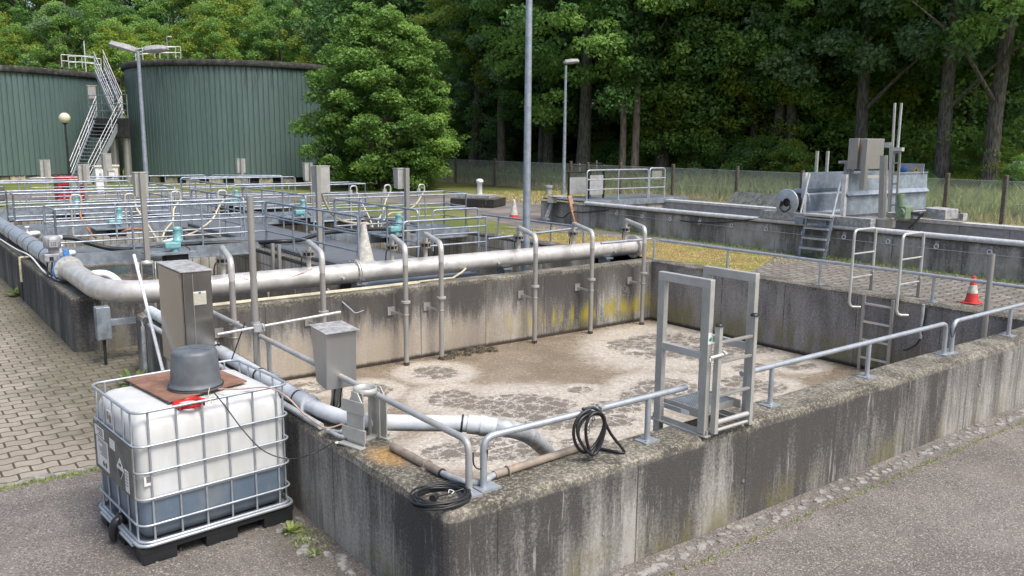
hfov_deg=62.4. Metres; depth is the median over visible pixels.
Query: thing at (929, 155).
forest bush
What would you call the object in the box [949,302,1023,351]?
basin rail
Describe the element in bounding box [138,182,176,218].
guard rail
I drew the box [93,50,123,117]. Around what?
metal stairs
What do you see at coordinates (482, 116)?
forest tree
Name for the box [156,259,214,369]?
steel cabinet
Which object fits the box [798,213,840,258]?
step ladder
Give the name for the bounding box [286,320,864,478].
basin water
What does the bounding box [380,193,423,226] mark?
hose
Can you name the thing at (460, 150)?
forest bush
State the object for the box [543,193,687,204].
end platform
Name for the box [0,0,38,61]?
forest tree
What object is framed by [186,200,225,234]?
hose
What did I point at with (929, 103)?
forest tree
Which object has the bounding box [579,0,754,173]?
forest tree
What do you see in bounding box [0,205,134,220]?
cross catwalk
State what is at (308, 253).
drop pipe
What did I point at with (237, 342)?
stay rod
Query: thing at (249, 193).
guard rail
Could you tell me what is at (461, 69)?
forest tree
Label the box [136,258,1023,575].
concrete basin
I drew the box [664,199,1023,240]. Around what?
weir channel
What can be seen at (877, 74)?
forest tree
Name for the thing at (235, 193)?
mixer motor
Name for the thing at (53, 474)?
edging stones
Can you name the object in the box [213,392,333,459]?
thin cable
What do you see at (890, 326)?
basin ladder
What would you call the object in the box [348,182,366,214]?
guard rail
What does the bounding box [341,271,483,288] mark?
gap grating
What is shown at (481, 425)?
drain line
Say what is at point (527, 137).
lamp pole
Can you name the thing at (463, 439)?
basin rail
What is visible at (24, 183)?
guard rail
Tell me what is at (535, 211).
path
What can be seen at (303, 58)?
forest tree
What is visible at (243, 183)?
guard rail
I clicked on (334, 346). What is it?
meter box
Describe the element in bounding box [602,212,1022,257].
pull wire
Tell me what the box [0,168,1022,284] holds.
lawn
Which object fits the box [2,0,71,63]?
forest tree
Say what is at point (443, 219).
guard rail
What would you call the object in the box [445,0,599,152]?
forest tree
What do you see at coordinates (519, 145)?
forest bush
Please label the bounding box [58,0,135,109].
forest tree
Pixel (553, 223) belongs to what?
tank rail
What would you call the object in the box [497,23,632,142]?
forest tree
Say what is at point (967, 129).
forest undergrowth
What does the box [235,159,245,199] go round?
post box
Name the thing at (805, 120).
forest bush
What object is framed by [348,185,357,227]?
tap pipe
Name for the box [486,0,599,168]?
forest tree
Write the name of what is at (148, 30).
forest tree
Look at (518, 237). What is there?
drop pipe
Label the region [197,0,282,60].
forest tree
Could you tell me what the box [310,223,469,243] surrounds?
cross catwalk
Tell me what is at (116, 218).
guard rail
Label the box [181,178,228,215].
guard rail
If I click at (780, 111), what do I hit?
forest tree
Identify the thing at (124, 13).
forest tree
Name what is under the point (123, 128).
stair platform
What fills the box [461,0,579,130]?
forest tree
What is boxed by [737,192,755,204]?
stone slab
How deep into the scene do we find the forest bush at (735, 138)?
40.60 m
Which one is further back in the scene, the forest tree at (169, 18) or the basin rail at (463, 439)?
the forest tree at (169, 18)
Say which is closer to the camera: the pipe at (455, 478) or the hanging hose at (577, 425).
the pipe at (455, 478)
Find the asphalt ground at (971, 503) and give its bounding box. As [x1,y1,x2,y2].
[0,404,1023,575]
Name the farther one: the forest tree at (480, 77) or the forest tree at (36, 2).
the forest tree at (36, 2)
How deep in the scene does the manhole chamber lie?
29.48 m
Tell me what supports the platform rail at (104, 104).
on the stair platform at (123, 128)
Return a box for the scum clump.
[438,346,498,359]
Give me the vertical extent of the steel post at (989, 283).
2.080 m
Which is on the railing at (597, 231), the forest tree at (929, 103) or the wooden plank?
the wooden plank
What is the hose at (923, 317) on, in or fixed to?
attached to the concrete basin
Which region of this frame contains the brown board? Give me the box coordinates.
[126,370,246,402]
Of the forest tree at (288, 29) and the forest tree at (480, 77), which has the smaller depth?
the forest tree at (480, 77)
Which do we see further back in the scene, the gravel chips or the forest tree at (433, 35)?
the forest tree at (433, 35)
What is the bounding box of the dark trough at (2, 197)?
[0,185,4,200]
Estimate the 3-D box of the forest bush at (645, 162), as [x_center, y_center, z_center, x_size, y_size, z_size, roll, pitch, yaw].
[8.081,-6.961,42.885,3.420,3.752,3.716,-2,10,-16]
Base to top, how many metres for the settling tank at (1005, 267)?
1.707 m
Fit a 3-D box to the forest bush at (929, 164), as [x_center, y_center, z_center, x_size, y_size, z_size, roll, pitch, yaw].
[16.844,-4.506,34.617,2.429,1.778,2.478,-5,11,-29]
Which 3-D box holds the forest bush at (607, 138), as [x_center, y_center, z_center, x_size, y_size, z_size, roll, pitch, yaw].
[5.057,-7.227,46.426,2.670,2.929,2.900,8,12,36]
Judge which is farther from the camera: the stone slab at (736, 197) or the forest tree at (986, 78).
the forest tree at (986, 78)
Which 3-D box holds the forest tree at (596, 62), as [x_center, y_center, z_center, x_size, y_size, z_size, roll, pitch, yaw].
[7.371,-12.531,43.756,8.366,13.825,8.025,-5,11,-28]
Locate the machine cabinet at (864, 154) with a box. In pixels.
[838,138,884,189]
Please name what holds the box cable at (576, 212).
attached to the junction box at (552, 199)
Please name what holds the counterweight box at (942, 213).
on the settling tank at (1005, 267)
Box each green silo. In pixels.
[0,65,123,182]
[120,59,351,183]
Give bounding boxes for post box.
[39,160,50,199]
[76,164,90,206]
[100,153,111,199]
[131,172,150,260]
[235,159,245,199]
[302,163,312,202]
[311,165,329,246]
[392,168,409,244]
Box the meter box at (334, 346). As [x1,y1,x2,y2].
[308,320,359,407]
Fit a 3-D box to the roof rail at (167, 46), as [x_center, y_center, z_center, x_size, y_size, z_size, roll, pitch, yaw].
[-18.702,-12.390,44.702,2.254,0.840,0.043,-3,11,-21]
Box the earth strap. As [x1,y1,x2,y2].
[472,449,487,469]
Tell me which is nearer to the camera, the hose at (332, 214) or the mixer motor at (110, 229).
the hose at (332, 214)
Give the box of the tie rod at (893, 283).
[873,280,916,286]
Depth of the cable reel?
17.74 m
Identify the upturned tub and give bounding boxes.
[167,344,223,393]
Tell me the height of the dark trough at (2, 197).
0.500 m
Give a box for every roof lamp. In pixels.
[78,38,86,71]
[166,36,171,58]
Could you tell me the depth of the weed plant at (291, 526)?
6.72 m
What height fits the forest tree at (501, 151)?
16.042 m
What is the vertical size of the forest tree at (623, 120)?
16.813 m
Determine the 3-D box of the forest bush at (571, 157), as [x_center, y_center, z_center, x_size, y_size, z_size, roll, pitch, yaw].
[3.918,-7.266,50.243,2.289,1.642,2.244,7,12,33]
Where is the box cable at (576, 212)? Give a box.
[553,203,608,217]
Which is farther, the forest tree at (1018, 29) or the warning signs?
the forest tree at (1018, 29)
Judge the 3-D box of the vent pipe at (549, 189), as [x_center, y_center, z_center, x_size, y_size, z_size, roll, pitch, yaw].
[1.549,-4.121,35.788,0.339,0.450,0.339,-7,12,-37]
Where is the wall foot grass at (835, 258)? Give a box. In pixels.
[588,227,1022,283]
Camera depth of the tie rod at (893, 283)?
13.11 m
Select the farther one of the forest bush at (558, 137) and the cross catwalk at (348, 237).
the forest bush at (558, 137)
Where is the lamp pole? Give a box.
[522,0,531,270]
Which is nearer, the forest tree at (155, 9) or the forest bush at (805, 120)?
the forest bush at (805, 120)
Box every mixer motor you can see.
[56,196,89,219]
[91,208,134,236]
[141,226,197,260]
[222,190,246,210]
[280,199,315,224]
[371,213,415,243]
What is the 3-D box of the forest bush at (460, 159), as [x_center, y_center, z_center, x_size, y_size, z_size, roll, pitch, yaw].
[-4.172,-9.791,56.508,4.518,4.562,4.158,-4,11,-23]
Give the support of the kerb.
on the lawn at (464, 188)
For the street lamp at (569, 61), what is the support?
on the dry lawn
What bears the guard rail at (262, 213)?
on the catwalk at (334, 255)
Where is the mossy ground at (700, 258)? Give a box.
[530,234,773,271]
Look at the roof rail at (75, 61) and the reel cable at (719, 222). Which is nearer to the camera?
the reel cable at (719, 222)
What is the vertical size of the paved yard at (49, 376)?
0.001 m
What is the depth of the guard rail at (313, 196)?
21.02 m
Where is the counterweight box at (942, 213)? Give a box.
[908,207,958,228]
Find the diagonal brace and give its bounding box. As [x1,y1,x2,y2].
[542,203,552,219]
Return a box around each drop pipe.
[213,245,238,352]
[300,239,328,325]
[385,234,409,365]
[419,232,445,357]
[513,225,538,343]
[568,222,594,333]
[620,218,646,324]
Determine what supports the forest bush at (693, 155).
on the bank
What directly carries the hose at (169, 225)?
hanging from the tap pipe at (171, 197)
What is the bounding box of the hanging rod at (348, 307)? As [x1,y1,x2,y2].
[327,288,363,312]
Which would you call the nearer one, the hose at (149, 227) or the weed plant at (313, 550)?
the weed plant at (313, 550)
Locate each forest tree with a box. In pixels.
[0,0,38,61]
[0,0,75,63]
[0,15,25,65]
[0,22,60,67]
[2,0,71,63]
[7,0,129,88]
[12,0,118,77]
[35,12,93,69]
[56,0,150,89]
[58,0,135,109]
[66,0,123,70]
[70,3,166,115]
[75,17,156,167]
[112,0,229,63]
[118,18,183,102]
[127,0,207,58]
[162,0,235,58]
[170,1,253,59]
[173,16,243,59]
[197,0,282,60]
[228,0,295,57]
[239,0,318,61]
[246,0,329,57]
[281,0,371,92]
[283,10,337,65]
[290,0,487,155]
[344,0,491,162]
[401,0,513,168]
[414,0,532,163]
[425,1,533,163]
[427,22,471,156]
[429,1,525,172]
[432,4,523,167]
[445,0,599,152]
[449,0,634,170]
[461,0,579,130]
[469,0,668,176]
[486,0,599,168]
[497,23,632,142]
[532,0,632,168]
[573,0,670,181]
[575,13,679,170]
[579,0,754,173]
[581,0,671,177]
[586,0,811,172]
[607,0,738,160]
[626,4,825,151]
[632,0,799,173]
[634,1,727,165]
[643,0,815,172]
[658,0,838,166]
[683,0,891,170]
[707,0,891,156]
[738,0,885,159]
[743,0,911,117]
[751,0,979,170]
[759,29,894,167]
[762,0,919,171]
[821,5,998,135]
[824,0,1023,186]
[862,0,1023,189]
[874,1,1023,145]
[881,17,1023,176]
[902,59,983,153]
[922,52,1023,164]
[931,0,1023,66]
[981,70,1023,160]
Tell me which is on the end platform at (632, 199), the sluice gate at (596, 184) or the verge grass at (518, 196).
the sluice gate at (596, 184)
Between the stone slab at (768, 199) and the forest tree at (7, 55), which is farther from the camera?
the forest tree at (7, 55)
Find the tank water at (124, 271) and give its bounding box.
[84,262,158,279]
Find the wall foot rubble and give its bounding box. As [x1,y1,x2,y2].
[275,516,355,575]
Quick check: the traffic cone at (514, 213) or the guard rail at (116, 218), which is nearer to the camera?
the guard rail at (116, 218)
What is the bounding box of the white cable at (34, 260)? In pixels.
[0,239,59,280]
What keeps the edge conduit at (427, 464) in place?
attached to the concrete basin
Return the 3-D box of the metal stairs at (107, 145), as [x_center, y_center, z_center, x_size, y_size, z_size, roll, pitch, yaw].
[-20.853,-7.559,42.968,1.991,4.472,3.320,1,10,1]
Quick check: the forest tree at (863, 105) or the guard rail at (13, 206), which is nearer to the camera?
the guard rail at (13, 206)
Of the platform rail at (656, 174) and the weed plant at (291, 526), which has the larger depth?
the platform rail at (656, 174)
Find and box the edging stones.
[0,465,97,486]
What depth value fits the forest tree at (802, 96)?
37.10 m
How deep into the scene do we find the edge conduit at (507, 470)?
5.97 m
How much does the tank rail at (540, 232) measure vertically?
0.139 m
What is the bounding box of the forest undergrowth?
[533,75,1023,187]
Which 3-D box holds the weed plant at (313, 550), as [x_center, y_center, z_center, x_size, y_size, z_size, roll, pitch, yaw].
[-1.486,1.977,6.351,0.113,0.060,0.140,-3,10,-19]
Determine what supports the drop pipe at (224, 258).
attached to the pipe manifold
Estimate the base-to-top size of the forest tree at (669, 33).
16.769 m
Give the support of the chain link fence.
on the lawn at (464, 188)
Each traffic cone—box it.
[349,223,373,262]
[510,199,518,217]
[960,276,983,304]
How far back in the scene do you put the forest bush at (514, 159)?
52.55 m
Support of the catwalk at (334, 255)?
on the railed tank at (64, 311)
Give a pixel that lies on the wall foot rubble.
(343, 563)
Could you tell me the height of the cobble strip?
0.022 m
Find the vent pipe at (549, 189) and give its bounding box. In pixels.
[545,185,552,195]
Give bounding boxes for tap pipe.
[67,194,81,246]
[122,193,135,243]
[168,190,181,233]
[215,190,227,235]
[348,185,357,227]
[382,184,390,216]
[416,184,424,215]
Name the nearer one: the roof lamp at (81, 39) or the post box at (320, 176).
the post box at (320, 176)
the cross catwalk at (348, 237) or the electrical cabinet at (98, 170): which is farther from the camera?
the electrical cabinet at (98, 170)
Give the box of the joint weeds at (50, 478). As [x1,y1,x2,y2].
[0,419,1023,575]
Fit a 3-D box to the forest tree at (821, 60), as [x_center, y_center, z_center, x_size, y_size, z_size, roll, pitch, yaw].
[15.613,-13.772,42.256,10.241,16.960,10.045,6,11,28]
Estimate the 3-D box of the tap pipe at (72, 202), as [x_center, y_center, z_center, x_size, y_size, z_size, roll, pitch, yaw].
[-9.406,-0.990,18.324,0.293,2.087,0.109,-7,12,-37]
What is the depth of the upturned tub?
6.49 m
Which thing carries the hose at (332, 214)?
hanging from the guard rail at (382, 209)
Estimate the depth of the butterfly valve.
13.53 m
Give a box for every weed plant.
[4,285,19,295]
[116,368,150,387]
[283,520,303,534]
[307,547,321,556]
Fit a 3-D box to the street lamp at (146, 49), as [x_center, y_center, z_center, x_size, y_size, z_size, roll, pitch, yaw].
[-13.093,-5.803,29.698,1.999,5.605,1.286,1,10,1]
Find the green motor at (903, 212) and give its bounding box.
[887,194,926,219]
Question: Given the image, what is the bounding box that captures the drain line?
[144,306,555,455]
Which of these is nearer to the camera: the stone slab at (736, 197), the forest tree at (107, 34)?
the stone slab at (736, 197)
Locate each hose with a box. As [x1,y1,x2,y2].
[62,227,415,250]
[79,206,96,237]
[118,228,141,236]
[134,204,159,240]
[162,199,180,238]
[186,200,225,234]
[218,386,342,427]
[321,193,372,226]
[357,192,372,225]
[377,191,390,226]
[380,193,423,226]
[572,406,625,456]
[903,304,926,350]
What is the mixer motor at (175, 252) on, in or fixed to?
attached to the cross catwalk at (88, 255)
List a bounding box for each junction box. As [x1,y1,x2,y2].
[93,305,135,364]
[548,195,566,202]
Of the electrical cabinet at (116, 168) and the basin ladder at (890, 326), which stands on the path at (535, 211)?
the electrical cabinet at (116, 168)
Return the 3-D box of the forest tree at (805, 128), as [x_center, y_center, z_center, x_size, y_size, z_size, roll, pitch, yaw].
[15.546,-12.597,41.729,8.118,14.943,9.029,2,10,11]
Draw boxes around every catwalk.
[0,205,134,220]
[0,218,187,238]
[26,236,263,265]
[122,203,416,264]
[183,199,293,210]
[230,209,365,223]
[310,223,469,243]
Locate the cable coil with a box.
[408,482,471,510]
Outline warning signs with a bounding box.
[900,163,923,174]
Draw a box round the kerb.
[25,176,53,181]
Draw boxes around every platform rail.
[88,94,127,116]
[586,169,648,200]
[648,167,665,197]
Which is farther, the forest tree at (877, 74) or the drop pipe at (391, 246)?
the forest tree at (877, 74)
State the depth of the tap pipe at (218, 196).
20.05 m
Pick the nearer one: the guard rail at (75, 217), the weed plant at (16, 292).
the weed plant at (16, 292)
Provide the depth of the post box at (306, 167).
30.77 m
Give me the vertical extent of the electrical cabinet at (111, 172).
0.510 m
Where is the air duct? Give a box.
[0,217,75,272]
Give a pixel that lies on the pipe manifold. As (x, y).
(77, 274)
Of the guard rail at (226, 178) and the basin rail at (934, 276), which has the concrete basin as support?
the basin rail at (934, 276)
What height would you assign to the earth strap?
0.232 m
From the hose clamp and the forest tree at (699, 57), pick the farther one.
the forest tree at (699, 57)
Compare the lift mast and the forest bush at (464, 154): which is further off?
the forest bush at (464, 154)
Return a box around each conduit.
[141,316,147,372]
[148,323,345,437]
[389,443,445,477]
[491,440,592,478]
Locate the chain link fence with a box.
[355,157,1023,225]
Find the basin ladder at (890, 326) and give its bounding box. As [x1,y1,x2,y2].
[857,294,894,369]
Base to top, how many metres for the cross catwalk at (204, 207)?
0.240 m
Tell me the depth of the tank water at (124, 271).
17.06 m
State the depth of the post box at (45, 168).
30.46 m
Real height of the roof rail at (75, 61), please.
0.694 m
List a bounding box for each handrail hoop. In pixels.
[848,227,876,307]
[895,231,924,316]
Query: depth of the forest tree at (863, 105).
33.53 m
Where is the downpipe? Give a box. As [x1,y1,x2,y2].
[18,256,29,299]
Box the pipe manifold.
[54,235,641,302]
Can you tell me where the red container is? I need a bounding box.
[53,175,84,201]
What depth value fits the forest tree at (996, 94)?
30.64 m
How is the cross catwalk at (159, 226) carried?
on the railed tank at (64, 311)
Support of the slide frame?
attached to the railed tank at (64, 311)
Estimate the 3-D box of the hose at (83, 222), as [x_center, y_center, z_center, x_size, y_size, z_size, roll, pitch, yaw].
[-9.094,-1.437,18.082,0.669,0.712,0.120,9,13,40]
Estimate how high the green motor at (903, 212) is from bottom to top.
0.490 m
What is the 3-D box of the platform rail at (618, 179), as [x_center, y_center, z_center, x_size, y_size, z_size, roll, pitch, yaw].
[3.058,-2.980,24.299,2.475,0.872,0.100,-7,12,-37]
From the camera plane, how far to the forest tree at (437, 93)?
55.91 m
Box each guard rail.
[0,179,121,208]
[0,180,131,214]
[5,191,16,225]
[8,187,170,222]
[13,189,183,224]
[29,175,206,205]
[42,198,241,243]
[43,205,58,249]
[54,201,265,249]
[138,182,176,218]
[180,175,281,196]
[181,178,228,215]
[189,176,295,206]
[191,189,245,236]
[211,174,283,198]
[232,182,348,212]
[242,187,307,232]
[246,183,364,216]
[265,201,359,260]
[312,190,443,230]
[333,199,418,256]
[335,193,465,239]
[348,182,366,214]
[402,216,486,251]
[432,207,478,250]
[443,190,466,225]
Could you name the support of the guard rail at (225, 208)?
on the catwalk at (334, 255)
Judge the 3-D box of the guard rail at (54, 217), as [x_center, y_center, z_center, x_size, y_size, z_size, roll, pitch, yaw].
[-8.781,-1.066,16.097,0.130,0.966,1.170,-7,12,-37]
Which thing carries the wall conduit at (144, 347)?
attached to the concrete basin
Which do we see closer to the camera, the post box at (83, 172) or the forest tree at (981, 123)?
the post box at (83, 172)
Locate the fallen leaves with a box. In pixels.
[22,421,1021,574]
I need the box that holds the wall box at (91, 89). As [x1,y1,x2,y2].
[85,85,96,98]
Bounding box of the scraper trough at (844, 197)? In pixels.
[761,151,967,226]
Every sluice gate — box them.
[567,163,591,196]
[587,161,604,198]
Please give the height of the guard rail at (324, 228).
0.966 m
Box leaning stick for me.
[132,254,163,370]
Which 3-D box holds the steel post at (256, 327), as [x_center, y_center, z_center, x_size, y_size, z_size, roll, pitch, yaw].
[-2.309,-0.051,8.379,1.279,1.730,0.132,-7,12,-37]
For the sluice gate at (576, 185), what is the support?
on the end platform at (632, 199)
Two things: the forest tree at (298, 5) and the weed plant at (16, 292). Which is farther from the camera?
the forest tree at (298, 5)
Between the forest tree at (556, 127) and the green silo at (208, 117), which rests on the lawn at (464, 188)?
the green silo at (208, 117)
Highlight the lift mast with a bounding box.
[878,103,904,220]
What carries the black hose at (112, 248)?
on the cross catwalk at (88, 255)
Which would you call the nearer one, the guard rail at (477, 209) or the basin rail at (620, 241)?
the basin rail at (620, 241)
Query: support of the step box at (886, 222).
on the settling tank at (1005, 267)
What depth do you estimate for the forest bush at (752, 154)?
38.23 m
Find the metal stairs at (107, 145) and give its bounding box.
[70,96,124,184]
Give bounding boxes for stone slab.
[726,192,745,203]
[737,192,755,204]
[747,193,766,205]
[758,194,777,206]
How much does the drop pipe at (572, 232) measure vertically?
2.250 m
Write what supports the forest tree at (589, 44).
on the bank
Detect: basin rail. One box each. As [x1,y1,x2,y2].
[213,310,482,498]
[472,384,687,493]
[600,238,651,243]
[649,239,1023,302]
[739,322,958,408]
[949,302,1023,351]
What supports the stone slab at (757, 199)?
on the dry lawn
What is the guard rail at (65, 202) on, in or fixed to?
on the cross catwalk at (159, 226)
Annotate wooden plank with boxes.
[567,196,577,222]
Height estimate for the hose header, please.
0.234 m
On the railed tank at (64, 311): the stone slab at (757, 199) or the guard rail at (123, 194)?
the guard rail at (123, 194)
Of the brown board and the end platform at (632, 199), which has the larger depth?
the end platform at (632, 199)
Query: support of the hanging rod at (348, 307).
hanging from the concrete basin
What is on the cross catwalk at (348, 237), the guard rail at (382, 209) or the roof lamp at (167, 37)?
the guard rail at (382, 209)
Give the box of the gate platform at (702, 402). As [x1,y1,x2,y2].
[651,265,759,437]
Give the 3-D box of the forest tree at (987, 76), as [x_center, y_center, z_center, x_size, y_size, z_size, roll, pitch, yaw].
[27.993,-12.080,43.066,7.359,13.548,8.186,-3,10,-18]
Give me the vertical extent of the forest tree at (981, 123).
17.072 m
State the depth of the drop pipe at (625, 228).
16.12 m
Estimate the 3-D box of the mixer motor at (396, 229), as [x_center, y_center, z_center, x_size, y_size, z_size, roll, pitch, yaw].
[-2.808,-1.394,19.878,0.900,0.700,0.600,-7,12,-37]
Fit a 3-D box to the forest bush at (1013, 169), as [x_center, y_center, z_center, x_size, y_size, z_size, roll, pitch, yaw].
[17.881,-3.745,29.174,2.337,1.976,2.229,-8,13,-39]
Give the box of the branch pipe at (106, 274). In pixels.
[92,270,120,279]
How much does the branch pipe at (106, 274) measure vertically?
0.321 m
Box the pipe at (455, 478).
[440,470,495,484]
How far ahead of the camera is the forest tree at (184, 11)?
80.29 m
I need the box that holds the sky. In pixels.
[24,0,178,23]
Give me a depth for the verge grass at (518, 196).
35.09 m
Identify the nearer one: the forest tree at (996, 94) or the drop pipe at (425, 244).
the drop pipe at (425, 244)
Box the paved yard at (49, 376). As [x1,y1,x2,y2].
[0,277,138,484]
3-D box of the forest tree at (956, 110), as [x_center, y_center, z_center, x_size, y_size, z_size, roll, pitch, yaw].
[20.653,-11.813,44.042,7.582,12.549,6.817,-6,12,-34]
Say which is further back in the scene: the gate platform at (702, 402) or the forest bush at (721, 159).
the forest bush at (721, 159)
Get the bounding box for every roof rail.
[61,54,94,66]
[68,56,101,68]
[135,46,180,58]
[142,47,175,58]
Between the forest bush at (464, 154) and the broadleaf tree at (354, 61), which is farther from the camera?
the forest bush at (464, 154)
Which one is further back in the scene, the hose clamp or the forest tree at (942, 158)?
the forest tree at (942, 158)
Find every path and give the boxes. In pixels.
[0,192,543,225]
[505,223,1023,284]
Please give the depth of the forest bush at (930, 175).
31.88 m
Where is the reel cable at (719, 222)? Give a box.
[680,217,760,222]
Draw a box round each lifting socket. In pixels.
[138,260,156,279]
[338,384,395,450]
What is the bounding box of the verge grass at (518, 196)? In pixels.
[454,190,1022,225]
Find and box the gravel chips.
[139,415,1019,575]
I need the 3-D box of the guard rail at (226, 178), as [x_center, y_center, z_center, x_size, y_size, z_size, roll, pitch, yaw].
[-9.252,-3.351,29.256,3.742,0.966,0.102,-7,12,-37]
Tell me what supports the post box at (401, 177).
on the railed tank at (64, 311)
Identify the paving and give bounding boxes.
[751,258,1023,313]
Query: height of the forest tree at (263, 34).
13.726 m
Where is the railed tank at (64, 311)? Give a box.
[0,199,595,351]
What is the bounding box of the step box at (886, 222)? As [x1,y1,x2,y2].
[860,216,895,227]
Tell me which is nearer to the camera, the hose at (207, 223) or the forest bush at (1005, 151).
the hose at (207, 223)
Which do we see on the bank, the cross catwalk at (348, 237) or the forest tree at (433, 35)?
the forest tree at (433, 35)
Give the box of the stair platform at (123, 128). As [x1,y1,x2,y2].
[90,118,132,182]
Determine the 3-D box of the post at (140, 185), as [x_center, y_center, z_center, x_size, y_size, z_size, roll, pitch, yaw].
[-6.900,-1.337,15.803,0.248,1.653,0.340,-7,12,-37]
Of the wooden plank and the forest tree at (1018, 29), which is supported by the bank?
the forest tree at (1018, 29)
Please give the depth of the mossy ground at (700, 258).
17.47 m
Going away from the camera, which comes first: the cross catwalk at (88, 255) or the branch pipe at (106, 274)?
the branch pipe at (106, 274)
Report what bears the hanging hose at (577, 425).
hanging from the basin rail at (484, 486)
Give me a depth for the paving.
14.16 m
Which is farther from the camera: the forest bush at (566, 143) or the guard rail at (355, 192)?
the forest bush at (566, 143)
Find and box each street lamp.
[109,41,168,200]
[562,59,578,194]
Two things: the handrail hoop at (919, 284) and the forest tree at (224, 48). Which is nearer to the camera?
the handrail hoop at (919, 284)
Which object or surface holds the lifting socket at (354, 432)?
on the concrete basin
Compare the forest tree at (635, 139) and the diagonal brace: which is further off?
the forest tree at (635, 139)
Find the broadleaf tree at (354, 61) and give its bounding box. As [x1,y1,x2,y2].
[288,1,470,191]
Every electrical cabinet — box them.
[92,165,104,192]
[106,165,118,175]
[107,169,115,178]
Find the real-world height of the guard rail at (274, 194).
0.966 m
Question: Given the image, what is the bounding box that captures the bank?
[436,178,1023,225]
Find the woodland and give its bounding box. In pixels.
[75,0,1017,168]
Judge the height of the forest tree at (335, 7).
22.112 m
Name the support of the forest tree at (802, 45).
on the bank
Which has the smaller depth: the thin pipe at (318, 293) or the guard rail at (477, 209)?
the thin pipe at (318, 293)
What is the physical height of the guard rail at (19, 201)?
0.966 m
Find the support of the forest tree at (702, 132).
on the bank
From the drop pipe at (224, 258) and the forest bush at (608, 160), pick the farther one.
the forest bush at (608, 160)
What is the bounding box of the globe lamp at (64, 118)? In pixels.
[59,113,70,175]
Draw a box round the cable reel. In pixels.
[775,188,809,212]
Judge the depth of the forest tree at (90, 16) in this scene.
67.36 m
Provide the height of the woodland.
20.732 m
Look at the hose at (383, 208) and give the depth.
24.93 m
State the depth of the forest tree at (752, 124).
37.36 m
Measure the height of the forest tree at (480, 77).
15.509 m
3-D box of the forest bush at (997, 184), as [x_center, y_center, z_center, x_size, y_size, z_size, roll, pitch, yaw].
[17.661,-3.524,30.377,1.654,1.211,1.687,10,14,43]
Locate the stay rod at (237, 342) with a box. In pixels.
[231,322,244,358]
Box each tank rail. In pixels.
[481,214,584,243]
[487,227,578,239]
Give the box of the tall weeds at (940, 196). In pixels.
[433,162,1023,222]
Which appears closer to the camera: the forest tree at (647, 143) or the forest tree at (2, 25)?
the forest tree at (647, 143)
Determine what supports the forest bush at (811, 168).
on the bank
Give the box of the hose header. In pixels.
[156,238,172,241]
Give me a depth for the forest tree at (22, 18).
76.47 m
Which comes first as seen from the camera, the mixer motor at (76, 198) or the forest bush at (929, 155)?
the mixer motor at (76, 198)
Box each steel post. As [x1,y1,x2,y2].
[217,196,340,366]
[981,254,995,337]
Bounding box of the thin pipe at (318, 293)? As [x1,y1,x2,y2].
[213,268,466,306]
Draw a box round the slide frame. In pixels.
[270,243,281,269]
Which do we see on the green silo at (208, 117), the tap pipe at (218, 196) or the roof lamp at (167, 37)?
the roof lamp at (167, 37)
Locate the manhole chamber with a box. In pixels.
[450,179,505,207]
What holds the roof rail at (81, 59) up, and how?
on the green silo at (35, 102)
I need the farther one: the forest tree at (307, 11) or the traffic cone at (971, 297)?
the forest tree at (307, 11)
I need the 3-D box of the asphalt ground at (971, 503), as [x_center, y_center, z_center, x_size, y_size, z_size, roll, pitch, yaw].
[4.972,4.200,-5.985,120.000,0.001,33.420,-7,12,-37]
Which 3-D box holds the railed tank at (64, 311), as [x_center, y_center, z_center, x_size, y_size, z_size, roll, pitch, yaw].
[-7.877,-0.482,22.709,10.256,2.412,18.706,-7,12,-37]
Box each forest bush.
[427,111,470,166]
[445,110,493,164]
[462,140,489,163]
[483,129,523,166]
[488,123,535,166]
[515,124,573,165]
[522,128,576,163]
[531,148,561,168]
[554,130,593,166]
[559,154,575,169]
[591,130,626,168]
[591,138,647,173]
[639,133,704,174]
[650,145,713,177]
[683,141,758,177]
[702,122,763,176]
[731,135,793,179]
[760,137,819,182]
[761,138,807,176]
[765,81,899,169]
[792,164,831,180]
[797,35,937,171]
[869,80,938,168]
[906,156,958,187]
[924,165,941,187]
[950,130,1023,188]
[983,175,1022,190]
[996,153,1023,193]
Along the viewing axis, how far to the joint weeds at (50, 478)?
7.52 m
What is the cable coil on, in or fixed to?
on the concrete basin
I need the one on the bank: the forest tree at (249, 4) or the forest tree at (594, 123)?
the forest tree at (594, 123)
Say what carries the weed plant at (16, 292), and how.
on the paved yard at (49, 376)
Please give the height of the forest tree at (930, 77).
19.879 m
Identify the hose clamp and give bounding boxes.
[596,404,604,411]
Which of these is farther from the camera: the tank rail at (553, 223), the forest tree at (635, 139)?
the forest tree at (635, 139)
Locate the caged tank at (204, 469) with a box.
[91,359,293,565]
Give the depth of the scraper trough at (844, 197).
17.87 m
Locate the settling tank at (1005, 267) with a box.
[541,198,1023,281]
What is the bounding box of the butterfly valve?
[42,235,70,282]
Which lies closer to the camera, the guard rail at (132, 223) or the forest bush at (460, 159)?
the guard rail at (132, 223)
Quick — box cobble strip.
[611,407,1023,575]
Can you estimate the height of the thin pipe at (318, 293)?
0.140 m

